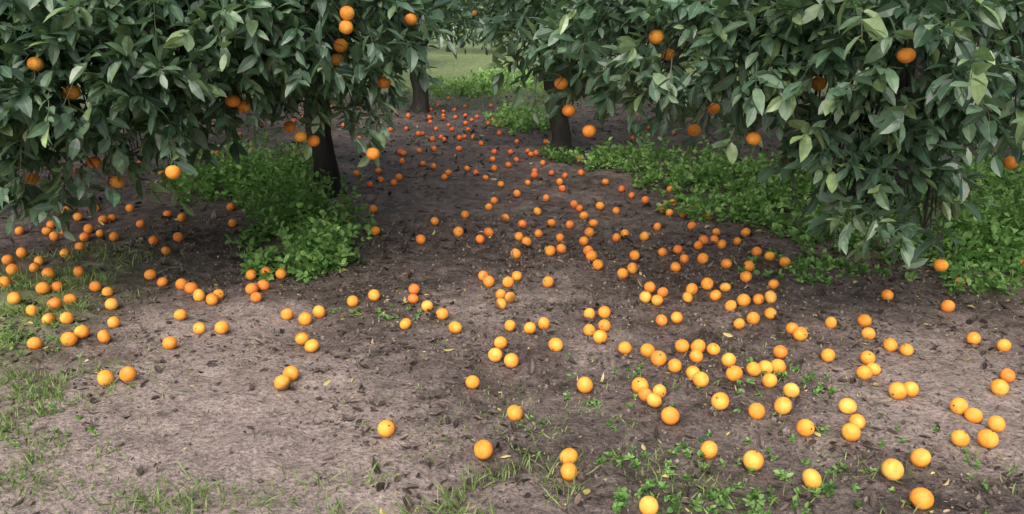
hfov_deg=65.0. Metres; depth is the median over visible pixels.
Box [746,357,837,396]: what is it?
weed patch
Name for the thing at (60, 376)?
grass
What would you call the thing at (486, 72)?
weed patch
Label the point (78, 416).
weed patch
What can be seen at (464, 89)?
weed patch
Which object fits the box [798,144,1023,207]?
weed patch
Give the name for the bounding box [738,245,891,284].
weed patch
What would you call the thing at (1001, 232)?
weed patch
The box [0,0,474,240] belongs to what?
orange tree
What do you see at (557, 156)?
weed patch
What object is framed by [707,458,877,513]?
weed patch
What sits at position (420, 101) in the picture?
orange tree
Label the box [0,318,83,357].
weed patch
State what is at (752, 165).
weed patch
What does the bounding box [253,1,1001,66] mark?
distant orange trees
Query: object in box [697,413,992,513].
weed patch
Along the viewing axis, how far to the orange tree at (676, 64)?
14.32 m
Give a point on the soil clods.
(544, 387)
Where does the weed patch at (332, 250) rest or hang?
on the ground at (250, 455)
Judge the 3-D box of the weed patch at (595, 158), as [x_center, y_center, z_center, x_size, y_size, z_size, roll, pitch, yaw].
[1.659,-1.164,8.769,2.011,0.530,1.544,7,18,22]
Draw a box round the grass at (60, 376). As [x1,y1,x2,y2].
[0,66,1023,513]
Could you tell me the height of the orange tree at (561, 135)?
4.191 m
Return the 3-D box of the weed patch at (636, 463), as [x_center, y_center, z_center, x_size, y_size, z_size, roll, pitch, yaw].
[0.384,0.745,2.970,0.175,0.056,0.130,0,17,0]
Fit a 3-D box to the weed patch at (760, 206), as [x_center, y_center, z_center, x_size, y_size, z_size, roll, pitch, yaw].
[1.986,-0.468,6.672,1.582,0.352,1.110,5,18,17]
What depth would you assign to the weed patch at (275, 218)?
5.94 m
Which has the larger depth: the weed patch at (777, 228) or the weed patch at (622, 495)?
the weed patch at (777, 228)
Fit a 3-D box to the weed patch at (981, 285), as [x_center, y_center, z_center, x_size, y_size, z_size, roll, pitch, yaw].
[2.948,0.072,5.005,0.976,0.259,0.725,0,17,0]
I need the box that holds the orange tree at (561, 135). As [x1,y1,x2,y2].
[452,0,743,155]
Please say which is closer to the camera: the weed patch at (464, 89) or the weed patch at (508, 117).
the weed patch at (508, 117)
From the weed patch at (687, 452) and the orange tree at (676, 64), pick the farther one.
the orange tree at (676, 64)
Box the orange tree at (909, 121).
[470,0,1023,270]
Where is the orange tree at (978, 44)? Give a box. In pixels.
[809,11,1020,103]
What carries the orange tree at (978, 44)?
on the ground at (250, 455)
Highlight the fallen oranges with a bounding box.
[0,97,1023,513]
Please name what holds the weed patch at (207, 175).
on the ground at (250, 455)
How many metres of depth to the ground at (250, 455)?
3.89 m
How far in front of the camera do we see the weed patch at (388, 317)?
4.42 m
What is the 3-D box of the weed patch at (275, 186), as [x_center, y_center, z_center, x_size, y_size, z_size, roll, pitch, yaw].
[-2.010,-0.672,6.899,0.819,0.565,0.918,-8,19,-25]
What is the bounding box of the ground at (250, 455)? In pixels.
[0,15,1023,513]
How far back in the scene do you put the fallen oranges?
4.17 m
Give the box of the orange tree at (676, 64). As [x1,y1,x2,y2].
[579,4,751,98]
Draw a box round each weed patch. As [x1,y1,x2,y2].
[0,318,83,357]
[0,371,99,479]
[151,128,344,204]
[221,159,379,261]
[229,148,329,212]
[240,201,371,282]
[331,304,422,319]
[405,70,521,97]
[462,61,543,92]
[483,96,569,135]
[518,353,751,461]
[537,141,625,167]
[569,131,752,183]
[593,445,640,468]
[612,478,801,513]
[631,151,813,203]
[640,441,778,488]
[655,179,845,229]
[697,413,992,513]
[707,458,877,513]
[719,150,922,195]
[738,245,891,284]
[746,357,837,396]
[767,205,954,263]
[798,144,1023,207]
[853,168,1023,269]
[904,250,1023,295]
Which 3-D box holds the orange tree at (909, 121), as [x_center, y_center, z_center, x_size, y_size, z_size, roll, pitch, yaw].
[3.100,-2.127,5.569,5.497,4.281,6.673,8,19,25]
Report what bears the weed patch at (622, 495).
on the ground at (250, 455)
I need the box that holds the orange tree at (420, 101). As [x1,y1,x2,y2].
[354,0,517,112]
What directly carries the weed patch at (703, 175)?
on the ground at (250, 455)
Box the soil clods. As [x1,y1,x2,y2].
[0,213,1023,513]
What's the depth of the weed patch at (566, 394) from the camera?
3.43 m

